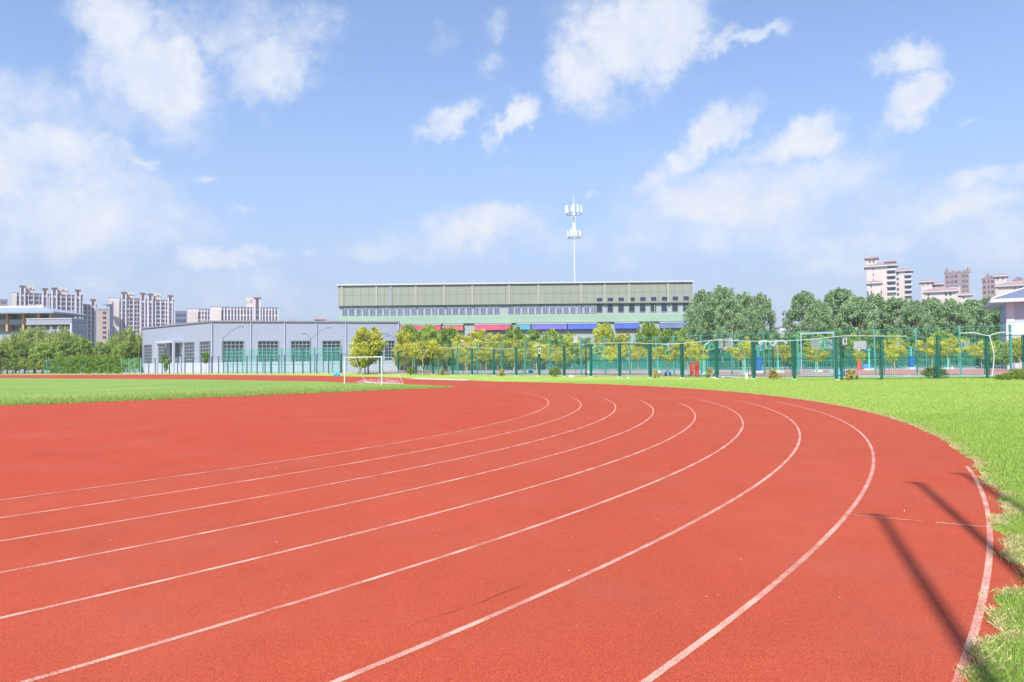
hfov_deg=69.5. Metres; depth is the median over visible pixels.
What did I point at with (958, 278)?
brick tower
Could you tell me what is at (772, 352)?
court lamp
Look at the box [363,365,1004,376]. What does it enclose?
court pavement
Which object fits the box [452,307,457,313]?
window
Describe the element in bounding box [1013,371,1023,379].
weed clump
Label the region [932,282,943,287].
apartment tower
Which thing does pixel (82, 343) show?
tree
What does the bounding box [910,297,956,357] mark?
poplar tree
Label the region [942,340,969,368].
basketball stand
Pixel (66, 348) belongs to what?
tree
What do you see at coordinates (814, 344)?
basketball stand
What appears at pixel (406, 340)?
garden tree
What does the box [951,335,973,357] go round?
background tree
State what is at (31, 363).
hedge shrub
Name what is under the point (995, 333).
cable
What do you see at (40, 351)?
tree
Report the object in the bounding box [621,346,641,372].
yellow tree
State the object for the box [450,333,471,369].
garden tree
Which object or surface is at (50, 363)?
hedge shrub
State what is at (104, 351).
tree
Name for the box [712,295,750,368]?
poplar tree
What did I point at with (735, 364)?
hedge shrub
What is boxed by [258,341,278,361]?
window frame
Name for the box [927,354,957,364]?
hedge shrub
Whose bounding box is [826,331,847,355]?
background tree
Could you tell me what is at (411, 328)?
background tree
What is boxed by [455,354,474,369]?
hedge shrub
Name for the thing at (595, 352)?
basketball stand
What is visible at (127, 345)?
tree
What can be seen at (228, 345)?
window frame
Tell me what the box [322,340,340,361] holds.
window frame
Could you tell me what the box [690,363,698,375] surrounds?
red cabinet
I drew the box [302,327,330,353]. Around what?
street lamp
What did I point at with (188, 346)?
window frame
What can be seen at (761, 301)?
poplar tree
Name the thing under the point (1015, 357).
tree
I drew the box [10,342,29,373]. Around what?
tree
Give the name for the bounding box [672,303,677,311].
window
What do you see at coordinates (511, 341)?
yellow tree
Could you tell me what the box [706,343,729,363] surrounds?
background tree
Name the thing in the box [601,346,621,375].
yellow tree
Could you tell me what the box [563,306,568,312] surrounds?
window
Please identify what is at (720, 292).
poplar tree
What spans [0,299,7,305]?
apartment tower
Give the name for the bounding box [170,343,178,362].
window frame
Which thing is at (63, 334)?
willow tree
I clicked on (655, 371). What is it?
bush
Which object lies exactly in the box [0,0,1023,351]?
sky
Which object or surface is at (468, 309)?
window
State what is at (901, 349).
yellow tree
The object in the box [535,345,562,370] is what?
yellow tree
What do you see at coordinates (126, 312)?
apartment tower
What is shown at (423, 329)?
background tree
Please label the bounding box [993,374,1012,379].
weed clump
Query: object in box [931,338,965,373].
yellow tree
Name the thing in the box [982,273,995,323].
brick tower
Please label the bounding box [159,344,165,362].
window frame
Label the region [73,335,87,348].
willow tree
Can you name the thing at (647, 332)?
garden tree
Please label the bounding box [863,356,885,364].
hedge shrub
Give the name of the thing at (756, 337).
background tree
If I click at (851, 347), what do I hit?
background tree
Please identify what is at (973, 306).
poplar tree
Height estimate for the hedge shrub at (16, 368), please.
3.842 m
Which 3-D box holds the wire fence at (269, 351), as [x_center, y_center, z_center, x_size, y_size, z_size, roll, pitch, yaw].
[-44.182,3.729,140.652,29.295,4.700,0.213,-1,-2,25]
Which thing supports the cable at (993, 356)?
attached to the wire fence at (937, 363)
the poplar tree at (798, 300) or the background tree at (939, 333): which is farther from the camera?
the poplar tree at (798, 300)
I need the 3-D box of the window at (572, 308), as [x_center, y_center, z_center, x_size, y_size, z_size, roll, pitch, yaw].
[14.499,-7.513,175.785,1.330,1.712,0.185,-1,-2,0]
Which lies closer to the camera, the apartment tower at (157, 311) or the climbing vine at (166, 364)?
the climbing vine at (166, 364)
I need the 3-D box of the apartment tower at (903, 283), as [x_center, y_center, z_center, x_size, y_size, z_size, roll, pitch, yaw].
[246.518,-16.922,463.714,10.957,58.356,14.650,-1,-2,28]
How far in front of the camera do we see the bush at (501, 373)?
83.91 m
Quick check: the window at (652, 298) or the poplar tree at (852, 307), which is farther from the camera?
the window at (652, 298)
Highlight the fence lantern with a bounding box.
[841,337,846,344]
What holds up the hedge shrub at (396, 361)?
on the court paint
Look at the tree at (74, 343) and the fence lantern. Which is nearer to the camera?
the fence lantern
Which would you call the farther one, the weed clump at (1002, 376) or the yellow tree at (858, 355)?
the yellow tree at (858, 355)
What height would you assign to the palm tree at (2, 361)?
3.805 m
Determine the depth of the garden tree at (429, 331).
130.58 m
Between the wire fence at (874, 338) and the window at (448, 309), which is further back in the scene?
the window at (448, 309)
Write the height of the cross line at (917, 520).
0.001 m
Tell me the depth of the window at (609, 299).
175.29 m
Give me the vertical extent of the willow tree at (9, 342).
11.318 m
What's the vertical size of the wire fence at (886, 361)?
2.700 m
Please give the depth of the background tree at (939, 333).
114.73 m
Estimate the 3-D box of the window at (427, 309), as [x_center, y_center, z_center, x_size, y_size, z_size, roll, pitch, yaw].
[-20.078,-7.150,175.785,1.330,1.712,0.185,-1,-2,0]
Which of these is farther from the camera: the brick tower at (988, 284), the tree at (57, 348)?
the brick tower at (988, 284)
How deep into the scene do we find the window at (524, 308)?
175.72 m
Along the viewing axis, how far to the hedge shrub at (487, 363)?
149.29 m
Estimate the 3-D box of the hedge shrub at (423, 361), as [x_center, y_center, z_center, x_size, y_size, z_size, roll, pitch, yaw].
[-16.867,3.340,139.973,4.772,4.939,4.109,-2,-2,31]
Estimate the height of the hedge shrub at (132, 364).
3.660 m
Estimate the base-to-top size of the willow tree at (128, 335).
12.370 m
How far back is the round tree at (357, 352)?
108.63 m
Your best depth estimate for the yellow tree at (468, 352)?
108.02 m
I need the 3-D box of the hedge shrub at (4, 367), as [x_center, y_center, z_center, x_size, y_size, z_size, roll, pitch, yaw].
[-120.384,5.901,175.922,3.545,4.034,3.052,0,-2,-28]
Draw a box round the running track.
[0,374,1023,681]
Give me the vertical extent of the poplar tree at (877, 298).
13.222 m
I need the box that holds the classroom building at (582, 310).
[336,280,693,369]
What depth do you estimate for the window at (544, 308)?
175.68 m
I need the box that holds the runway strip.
[412,378,463,379]
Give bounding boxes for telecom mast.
[565,195,581,281]
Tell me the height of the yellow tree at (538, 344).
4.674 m
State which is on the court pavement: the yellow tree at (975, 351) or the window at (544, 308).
the yellow tree at (975, 351)
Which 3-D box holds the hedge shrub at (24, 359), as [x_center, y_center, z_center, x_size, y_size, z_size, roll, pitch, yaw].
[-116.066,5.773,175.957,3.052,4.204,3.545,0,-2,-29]
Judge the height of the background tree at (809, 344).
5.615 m
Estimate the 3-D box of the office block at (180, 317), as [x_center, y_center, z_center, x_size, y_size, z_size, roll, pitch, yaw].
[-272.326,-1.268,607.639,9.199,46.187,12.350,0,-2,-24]
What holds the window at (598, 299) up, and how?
in the classroom building at (582, 310)
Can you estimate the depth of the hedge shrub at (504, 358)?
149.09 m
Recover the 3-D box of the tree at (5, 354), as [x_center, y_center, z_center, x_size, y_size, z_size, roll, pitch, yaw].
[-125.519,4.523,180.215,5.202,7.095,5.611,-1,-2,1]
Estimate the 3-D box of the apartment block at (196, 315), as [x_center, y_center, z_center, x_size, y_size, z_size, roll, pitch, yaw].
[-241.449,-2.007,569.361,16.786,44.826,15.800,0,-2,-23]
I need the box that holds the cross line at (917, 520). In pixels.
[848,514,986,526]
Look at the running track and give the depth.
6.03 m
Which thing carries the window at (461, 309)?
in the classroom building at (582, 310)
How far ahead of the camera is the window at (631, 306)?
175.77 m
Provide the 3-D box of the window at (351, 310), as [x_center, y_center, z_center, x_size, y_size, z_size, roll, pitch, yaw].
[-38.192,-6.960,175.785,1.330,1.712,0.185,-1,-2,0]
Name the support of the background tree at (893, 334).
on the court pavement
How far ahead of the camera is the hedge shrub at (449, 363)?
139.42 m
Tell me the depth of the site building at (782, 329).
179.91 m
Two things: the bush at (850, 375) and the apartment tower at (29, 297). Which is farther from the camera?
the apartment tower at (29, 297)
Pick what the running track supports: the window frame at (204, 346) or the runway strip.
the runway strip
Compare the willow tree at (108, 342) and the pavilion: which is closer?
the pavilion
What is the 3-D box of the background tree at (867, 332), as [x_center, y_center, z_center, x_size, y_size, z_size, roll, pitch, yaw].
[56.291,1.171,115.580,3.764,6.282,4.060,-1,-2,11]
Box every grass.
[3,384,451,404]
[516,376,1023,487]
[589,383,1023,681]
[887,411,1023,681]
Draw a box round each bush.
[406,367,414,374]
[497,368,505,375]
[548,366,561,376]
[652,369,658,377]
[705,367,714,377]
[768,368,780,378]
[845,368,858,379]
[920,366,949,376]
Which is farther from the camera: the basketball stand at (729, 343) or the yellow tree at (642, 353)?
the yellow tree at (642, 353)
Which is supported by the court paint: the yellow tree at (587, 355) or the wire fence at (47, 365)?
the yellow tree at (587, 355)
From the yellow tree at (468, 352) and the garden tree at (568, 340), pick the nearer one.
the yellow tree at (468, 352)
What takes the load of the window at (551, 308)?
in the classroom building at (582, 310)
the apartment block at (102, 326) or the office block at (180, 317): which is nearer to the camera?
the apartment block at (102, 326)
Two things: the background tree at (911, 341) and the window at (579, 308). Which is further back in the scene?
the window at (579, 308)
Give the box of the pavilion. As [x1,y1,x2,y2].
[983,287,1023,368]
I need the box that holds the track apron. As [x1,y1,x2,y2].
[0,387,547,499]
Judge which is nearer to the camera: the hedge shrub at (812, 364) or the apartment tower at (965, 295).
the hedge shrub at (812, 364)
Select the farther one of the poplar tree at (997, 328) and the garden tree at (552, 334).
the garden tree at (552, 334)
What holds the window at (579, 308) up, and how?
in the classroom building at (582, 310)
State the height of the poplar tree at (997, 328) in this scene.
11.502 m
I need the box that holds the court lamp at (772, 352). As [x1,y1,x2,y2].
[758,340,786,376]
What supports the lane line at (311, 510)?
on the running track
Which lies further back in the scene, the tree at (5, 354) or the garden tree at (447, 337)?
the tree at (5, 354)
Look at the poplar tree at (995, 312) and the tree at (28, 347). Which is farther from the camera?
the tree at (28, 347)
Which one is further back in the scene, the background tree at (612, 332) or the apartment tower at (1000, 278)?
the apartment tower at (1000, 278)
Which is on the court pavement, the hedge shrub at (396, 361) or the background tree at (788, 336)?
the background tree at (788, 336)
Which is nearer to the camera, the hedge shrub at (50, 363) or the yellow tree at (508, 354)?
the yellow tree at (508, 354)
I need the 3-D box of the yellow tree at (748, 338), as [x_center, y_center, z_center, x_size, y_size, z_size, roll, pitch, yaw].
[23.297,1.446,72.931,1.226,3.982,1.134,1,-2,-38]
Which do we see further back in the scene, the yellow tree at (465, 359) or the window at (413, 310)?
the window at (413, 310)
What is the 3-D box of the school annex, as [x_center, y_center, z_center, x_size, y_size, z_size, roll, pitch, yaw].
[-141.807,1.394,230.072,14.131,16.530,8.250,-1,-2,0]
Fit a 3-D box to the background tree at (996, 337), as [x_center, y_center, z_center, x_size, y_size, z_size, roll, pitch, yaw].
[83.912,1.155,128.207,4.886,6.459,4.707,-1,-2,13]
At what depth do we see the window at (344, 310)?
175.72 m
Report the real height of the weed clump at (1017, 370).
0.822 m
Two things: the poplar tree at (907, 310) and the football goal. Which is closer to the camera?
the football goal
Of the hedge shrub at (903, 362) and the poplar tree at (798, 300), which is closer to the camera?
the hedge shrub at (903, 362)
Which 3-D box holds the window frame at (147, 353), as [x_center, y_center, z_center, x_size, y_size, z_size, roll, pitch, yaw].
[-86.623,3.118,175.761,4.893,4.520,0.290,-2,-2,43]
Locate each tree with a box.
[0,331,34,372]
[0,345,9,359]
[0,358,12,373]
[2,346,13,373]
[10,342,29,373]
[15,326,48,366]
[19,344,34,373]
[28,343,52,373]
[31,335,68,372]
[45,326,75,368]
[45,342,62,372]
[51,341,73,371]
[66,338,84,372]
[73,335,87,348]
[74,337,92,372]
[90,341,107,372]
[97,345,113,363]
[101,338,112,369]
[109,326,142,371]
[109,343,132,357]
[120,341,139,359]
[348,326,387,373]
[348,347,370,374]
[354,349,377,373]
[391,330,416,371]
[396,323,416,369]
[399,340,440,374]
[403,342,421,367]
[408,331,421,371]
[415,326,440,345]
[420,323,441,371]
[434,346,455,367]
[437,327,458,370]
[442,326,463,343]
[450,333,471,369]
[452,341,478,372]
[459,356,474,364]
[468,329,492,366]
[476,348,496,374]
[489,332,505,370]
[495,338,532,372]
[502,325,524,360]
[506,348,543,372]
[523,328,544,370]
[527,342,552,371]
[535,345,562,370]
[542,328,563,367]
[550,351,572,374]
[561,334,579,369]
[578,347,593,364]
[582,337,599,349]
[592,323,613,369]
[599,322,615,347]
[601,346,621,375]
[612,333,635,369]
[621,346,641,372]
[631,346,646,371]
[634,322,658,356]
[642,322,659,345]
[643,348,660,370]
[654,346,679,375]
[657,329,676,366]
[672,339,703,376]
[673,325,691,368]
[682,289,721,351]
[684,346,708,376]
[698,285,743,368]
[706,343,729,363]
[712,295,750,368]
[723,291,766,347]
[723,340,740,368]
[728,341,750,373]
[736,332,762,356]
[742,336,749,373]
[745,292,777,367]
[762,331,780,354]
[774,344,790,375]
[775,331,796,369]
[781,290,823,367]
[792,331,809,355]
[803,299,837,368]
[803,347,830,375]
[807,334,829,367]
[821,287,867,367]
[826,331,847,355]
[833,295,881,342]
[845,333,861,356]
[853,350,866,375]
[855,293,896,366]
[861,329,886,358]
[873,296,921,366]
[876,338,908,374]
[884,344,899,376]
[885,331,903,366]
[895,299,933,366]
[903,331,923,354]
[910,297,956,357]
[915,336,947,366]
[929,298,975,366]
[929,329,954,366]
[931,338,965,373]
[948,298,994,365]
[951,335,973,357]
[964,342,999,373]
[973,296,999,334]
[988,330,999,365]
[988,340,1006,370]
[991,309,999,340]
[998,349,1014,370]
[1003,338,1021,368]
[1006,336,1022,367]
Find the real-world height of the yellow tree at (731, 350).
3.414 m
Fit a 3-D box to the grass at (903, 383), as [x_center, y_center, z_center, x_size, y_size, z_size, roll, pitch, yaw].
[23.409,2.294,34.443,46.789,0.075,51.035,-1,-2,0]
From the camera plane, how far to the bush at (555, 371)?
77.79 m
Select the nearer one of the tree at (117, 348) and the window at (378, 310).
the window at (378, 310)
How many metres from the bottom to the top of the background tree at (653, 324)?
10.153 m
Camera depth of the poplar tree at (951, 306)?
123.03 m
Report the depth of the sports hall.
158.24 m
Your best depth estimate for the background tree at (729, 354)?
129.64 m
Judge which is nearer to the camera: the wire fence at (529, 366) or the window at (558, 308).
the wire fence at (529, 366)
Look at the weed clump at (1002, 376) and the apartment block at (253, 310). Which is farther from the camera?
the apartment block at (253, 310)
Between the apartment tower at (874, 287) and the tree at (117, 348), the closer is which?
the tree at (117, 348)
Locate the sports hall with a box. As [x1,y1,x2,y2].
[142,321,399,372]
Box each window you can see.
[12,315,18,319]
[342,308,347,314]
[349,308,353,314]
[363,308,367,314]
[369,308,374,314]
[376,308,381,314]
[383,308,388,314]
[390,308,395,314]
[397,308,402,314]
[404,308,409,314]
[411,307,416,314]
[418,307,423,314]
[425,307,430,314]
[432,307,436,314]
[439,307,443,313]
[446,307,450,313]
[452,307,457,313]
[459,307,464,313]
[466,307,471,313]
[473,307,478,313]
[480,307,485,313]
[487,307,492,313]
[494,307,499,313]
[508,306,512,313]
[515,306,519,313]
[522,306,526,313]
[529,306,533,313]
[535,306,540,312]
[542,306,547,312]
[549,306,554,312]
[556,306,561,312]
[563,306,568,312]
[570,306,575,312]
[577,306,582,312]
[584,306,589,312]
[591,306,596,312]
[596,297,602,301]
[596,304,602,312]
[607,297,613,301]
[607,304,612,311]
[618,304,623,311]
[628,304,634,311]
[639,303,645,311]
[650,296,656,300]
[650,303,656,311]
[661,296,666,300]
[661,303,666,311]
[672,296,678,300]
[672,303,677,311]
[682,303,688,311]
[683,296,688,300]
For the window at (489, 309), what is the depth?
175.72 m
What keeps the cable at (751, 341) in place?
attached to the wire fence at (753, 364)
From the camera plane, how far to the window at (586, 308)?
175.72 m
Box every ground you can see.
[0,373,1023,680]
[3,359,982,372]
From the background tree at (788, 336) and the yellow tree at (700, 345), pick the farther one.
the background tree at (788, 336)
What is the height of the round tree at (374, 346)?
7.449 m
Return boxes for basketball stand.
[587,344,603,372]
[653,343,671,372]
[699,338,723,374]
[724,337,750,374]
[756,339,777,371]
[759,340,783,371]
[811,339,832,371]
[811,339,839,372]
[853,341,873,369]
[895,342,915,368]
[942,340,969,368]
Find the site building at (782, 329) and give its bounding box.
[779,324,798,336]
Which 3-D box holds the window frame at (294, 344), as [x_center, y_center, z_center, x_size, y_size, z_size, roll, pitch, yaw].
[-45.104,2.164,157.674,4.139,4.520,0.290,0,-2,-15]
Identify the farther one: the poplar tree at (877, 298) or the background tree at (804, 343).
the poplar tree at (877, 298)
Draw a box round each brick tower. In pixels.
[944,267,970,292]
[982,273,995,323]
[1013,276,1022,280]
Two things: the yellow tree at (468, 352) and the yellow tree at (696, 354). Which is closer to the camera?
the yellow tree at (696, 354)
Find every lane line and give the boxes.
[0,397,581,517]
[0,399,615,540]
[0,400,653,572]
[0,403,695,618]
[1,392,548,499]
[20,399,743,681]
[330,400,800,681]
[640,401,874,681]
[952,466,992,681]
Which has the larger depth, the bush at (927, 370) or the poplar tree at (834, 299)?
the poplar tree at (834, 299)
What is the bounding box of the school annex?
[26,318,86,371]
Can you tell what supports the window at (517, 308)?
in the classroom building at (582, 310)
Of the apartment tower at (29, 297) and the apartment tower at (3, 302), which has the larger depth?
the apartment tower at (3, 302)
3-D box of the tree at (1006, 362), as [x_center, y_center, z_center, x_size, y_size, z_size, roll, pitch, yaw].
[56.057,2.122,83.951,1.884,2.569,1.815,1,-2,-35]
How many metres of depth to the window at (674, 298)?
175.25 m
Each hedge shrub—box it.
[2,357,14,373]
[8,358,22,373]
[17,356,28,372]
[26,358,37,372]
[35,358,49,372]
[44,359,53,372]
[122,360,130,370]
[127,359,139,372]
[393,351,413,371]
[413,349,431,367]
[434,352,455,370]
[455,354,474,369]
[473,357,492,369]
[489,351,511,368]
[509,357,528,368]
[530,357,545,364]
[733,357,750,367]
[762,354,779,367]
[802,359,824,368]
[824,355,849,366]
[839,350,856,365]
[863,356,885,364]
[887,354,907,367]
[906,351,929,365]
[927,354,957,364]
[950,351,971,364]
[967,357,995,365]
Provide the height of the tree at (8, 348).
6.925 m
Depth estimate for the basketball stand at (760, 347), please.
87.62 m
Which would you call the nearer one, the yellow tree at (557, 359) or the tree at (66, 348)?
the yellow tree at (557, 359)
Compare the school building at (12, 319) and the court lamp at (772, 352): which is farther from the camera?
the school building at (12, 319)
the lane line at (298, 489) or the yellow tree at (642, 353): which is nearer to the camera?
the lane line at (298, 489)
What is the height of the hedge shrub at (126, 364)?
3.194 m
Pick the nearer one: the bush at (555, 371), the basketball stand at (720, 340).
the bush at (555, 371)
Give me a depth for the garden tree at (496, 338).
135.96 m
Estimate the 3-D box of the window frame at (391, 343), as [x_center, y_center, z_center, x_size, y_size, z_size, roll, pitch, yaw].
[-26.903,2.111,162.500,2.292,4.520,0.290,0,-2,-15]
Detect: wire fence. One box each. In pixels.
[2,358,140,373]
[141,357,209,373]
[211,354,340,373]
[224,347,341,372]
[340,335,839,379]
[424,352,957,370]
[437,325,1012,374]
[592,351,1000,370]
[839,334,1023,379]
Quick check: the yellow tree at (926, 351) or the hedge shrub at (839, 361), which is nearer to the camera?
the yellow tree at (926, 351)
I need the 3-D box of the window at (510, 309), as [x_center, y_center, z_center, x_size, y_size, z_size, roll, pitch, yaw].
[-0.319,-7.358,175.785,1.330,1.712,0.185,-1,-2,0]
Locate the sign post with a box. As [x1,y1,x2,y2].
[573,336,577,369]
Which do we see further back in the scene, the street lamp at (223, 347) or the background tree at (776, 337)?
the street lamp at (223, 347)
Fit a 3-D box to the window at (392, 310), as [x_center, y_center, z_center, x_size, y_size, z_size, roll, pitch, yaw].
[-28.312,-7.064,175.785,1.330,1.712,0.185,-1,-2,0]
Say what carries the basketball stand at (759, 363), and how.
on the court paint
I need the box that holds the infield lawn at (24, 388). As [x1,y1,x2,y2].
[0,378,435,405]
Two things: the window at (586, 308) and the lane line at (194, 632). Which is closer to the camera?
the lane line at (194, 632)
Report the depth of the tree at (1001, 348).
83.51 m
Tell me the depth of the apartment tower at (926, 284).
430.04 m
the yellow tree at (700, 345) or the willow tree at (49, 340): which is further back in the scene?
the willow tree at (49, 340)
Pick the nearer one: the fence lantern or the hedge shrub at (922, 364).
the fence lantern
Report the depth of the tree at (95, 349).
183.15 m
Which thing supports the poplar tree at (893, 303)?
on the court pavement
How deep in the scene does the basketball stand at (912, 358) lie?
105.92 m
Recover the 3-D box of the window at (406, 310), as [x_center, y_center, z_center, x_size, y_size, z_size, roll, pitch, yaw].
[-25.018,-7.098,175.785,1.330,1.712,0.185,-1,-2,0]
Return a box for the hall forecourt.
[77,371,376,373]
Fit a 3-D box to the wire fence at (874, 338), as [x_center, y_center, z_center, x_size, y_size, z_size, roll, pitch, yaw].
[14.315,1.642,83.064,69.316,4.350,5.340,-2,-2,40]
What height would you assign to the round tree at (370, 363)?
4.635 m
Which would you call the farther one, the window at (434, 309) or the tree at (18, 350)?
the tree at (18, 350)
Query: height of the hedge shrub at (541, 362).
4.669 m
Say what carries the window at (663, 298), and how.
in the classroom building at (582, 310)
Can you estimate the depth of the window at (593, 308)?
175.68 m
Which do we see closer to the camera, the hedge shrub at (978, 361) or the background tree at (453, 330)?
the hedge shrub at (978, 361)
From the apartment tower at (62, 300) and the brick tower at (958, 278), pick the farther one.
the apartment tower at (62, 300)
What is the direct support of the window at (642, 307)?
in the classroom building at (582, 310)
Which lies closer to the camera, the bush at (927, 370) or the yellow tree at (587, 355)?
the bush at (927, 370)
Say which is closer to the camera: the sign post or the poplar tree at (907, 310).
the sign post
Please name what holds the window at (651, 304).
in the classroom building at (582, 310)
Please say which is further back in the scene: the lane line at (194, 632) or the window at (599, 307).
the window at (599, 307)
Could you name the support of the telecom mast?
on the ground at (131, 370)
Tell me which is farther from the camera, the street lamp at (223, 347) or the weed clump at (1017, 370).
the street lamp at (223, 347)
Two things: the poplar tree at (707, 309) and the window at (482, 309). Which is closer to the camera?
the poplar tree at (707, 309)
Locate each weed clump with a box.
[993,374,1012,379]
[1002,372,1015,378]
[1009,368,1023,376]
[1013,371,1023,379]
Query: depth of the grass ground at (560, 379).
55.80 m
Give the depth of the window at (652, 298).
175.29 m
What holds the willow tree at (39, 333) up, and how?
on the ground at (131, 370)
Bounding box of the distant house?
[313,316,325,320]
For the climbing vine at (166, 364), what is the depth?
147.32 m
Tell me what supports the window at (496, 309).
in the classroom building at (582, 310)
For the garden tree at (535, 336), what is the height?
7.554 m
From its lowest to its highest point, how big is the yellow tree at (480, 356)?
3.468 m
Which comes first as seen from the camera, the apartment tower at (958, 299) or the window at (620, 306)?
the window at (620, 306)
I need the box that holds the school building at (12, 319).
[0,306,89,371]
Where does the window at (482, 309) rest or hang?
in the classroom building at (582, 310)
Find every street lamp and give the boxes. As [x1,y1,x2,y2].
[223,326,243,372]
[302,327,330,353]
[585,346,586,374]
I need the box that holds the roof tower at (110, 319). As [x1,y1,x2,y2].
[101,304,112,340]
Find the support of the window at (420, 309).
in the classroom building at (582, 310)
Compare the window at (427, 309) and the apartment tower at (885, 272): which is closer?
the window at (427, 309)
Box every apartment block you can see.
[97,309,108,352]
[187,309,210,322]
[210,297,278,362]
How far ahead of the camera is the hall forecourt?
154.66 m
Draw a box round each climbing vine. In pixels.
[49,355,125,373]
[160,354,171,373]
[201,352,209,363]
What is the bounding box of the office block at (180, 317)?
[175,311,186,323]
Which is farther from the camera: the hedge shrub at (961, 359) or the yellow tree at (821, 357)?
the hedge shrub at (961, 359)
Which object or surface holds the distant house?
on the ground at (131, 370)
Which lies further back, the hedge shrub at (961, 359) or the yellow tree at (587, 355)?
the hedge shrub at (961, 359)
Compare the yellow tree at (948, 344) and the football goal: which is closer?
the football goal
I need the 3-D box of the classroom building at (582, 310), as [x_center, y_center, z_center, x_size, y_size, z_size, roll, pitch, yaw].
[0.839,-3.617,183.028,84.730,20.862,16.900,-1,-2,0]
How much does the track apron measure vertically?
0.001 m
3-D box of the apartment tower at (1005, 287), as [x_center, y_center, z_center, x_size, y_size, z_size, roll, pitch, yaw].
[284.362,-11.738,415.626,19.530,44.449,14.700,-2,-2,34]
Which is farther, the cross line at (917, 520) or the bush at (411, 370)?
the bush at (411, 370)
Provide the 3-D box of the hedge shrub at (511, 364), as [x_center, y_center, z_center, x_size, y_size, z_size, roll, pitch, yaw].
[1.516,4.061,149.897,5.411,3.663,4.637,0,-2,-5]
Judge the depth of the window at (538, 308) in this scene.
175.72 m
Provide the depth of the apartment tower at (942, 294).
411.83 m
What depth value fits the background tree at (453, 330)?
155.60 m
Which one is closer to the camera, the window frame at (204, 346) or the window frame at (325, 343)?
the window frame at (204, 346)
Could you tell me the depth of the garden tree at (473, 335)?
129.56 m
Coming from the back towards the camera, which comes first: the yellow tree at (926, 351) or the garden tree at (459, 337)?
the garden tree at (459, 337)
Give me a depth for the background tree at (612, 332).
159.47 m
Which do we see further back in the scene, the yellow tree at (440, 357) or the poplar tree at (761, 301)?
the poplar tree at (761, 301)
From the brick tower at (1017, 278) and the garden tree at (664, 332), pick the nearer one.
the garden tree at (664, 332)
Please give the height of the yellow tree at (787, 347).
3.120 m
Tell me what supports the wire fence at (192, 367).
on the grass ground at (560, 379)
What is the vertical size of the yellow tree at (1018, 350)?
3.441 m
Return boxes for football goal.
[344,356,402,384]
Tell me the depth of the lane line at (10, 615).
6.36 m
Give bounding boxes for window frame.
[143,344,151,363]
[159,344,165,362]
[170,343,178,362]
[184,342,193,362]
[199,341,209,362]
[222,341,243,361]
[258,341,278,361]
[291,341,309,361]
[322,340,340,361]
[384,340,394,360]
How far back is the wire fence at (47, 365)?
158.55 m
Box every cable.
[641,336,840,343]
[960,332,1023,335]
[989,336,994,376]
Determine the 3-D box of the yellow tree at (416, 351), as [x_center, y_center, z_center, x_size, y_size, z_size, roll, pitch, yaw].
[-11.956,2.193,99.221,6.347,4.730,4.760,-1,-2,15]
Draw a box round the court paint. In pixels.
[369,369,1019,375]
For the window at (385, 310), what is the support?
in the classroom building at (582, 310)
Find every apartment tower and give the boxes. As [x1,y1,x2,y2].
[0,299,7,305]
[12,285,48,306]
[49,286,82,318]
[83,299,96,347]
[109,291,139,342]
[140,292,174,338]
[864,257,897,321]
[866,280,882,306]
[895,268,912,319]
[919,279,933,301]
[922,287,958,323]
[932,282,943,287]
[950,287,960,346]
[958,292,972,303]
[993,273,1008,295]
[995,281,1023,294]
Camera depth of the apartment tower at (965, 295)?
404.78 m
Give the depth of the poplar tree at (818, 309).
121.24 m
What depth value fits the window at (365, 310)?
175.68 m
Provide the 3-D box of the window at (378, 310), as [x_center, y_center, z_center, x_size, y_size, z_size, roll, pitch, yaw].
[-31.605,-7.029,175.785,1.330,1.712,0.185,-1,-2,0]
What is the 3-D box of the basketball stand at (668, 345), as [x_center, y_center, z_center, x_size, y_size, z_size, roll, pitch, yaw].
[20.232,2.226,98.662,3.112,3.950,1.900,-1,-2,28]
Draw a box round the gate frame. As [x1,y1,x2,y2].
[800,332,834,373]
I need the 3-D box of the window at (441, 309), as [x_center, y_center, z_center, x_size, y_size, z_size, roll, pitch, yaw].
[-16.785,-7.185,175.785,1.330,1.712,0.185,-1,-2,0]
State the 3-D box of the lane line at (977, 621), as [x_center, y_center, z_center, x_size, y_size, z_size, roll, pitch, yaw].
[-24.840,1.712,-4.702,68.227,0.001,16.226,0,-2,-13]
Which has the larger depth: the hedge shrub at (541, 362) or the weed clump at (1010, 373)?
the hedge shrub at (541, 362)
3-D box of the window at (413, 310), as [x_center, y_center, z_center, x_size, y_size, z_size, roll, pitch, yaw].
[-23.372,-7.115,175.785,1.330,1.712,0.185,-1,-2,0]
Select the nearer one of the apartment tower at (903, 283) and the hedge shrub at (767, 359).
the hedge shrub at (767, 359)
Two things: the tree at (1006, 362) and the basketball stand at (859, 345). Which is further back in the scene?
the basketball stand at (859, 345)

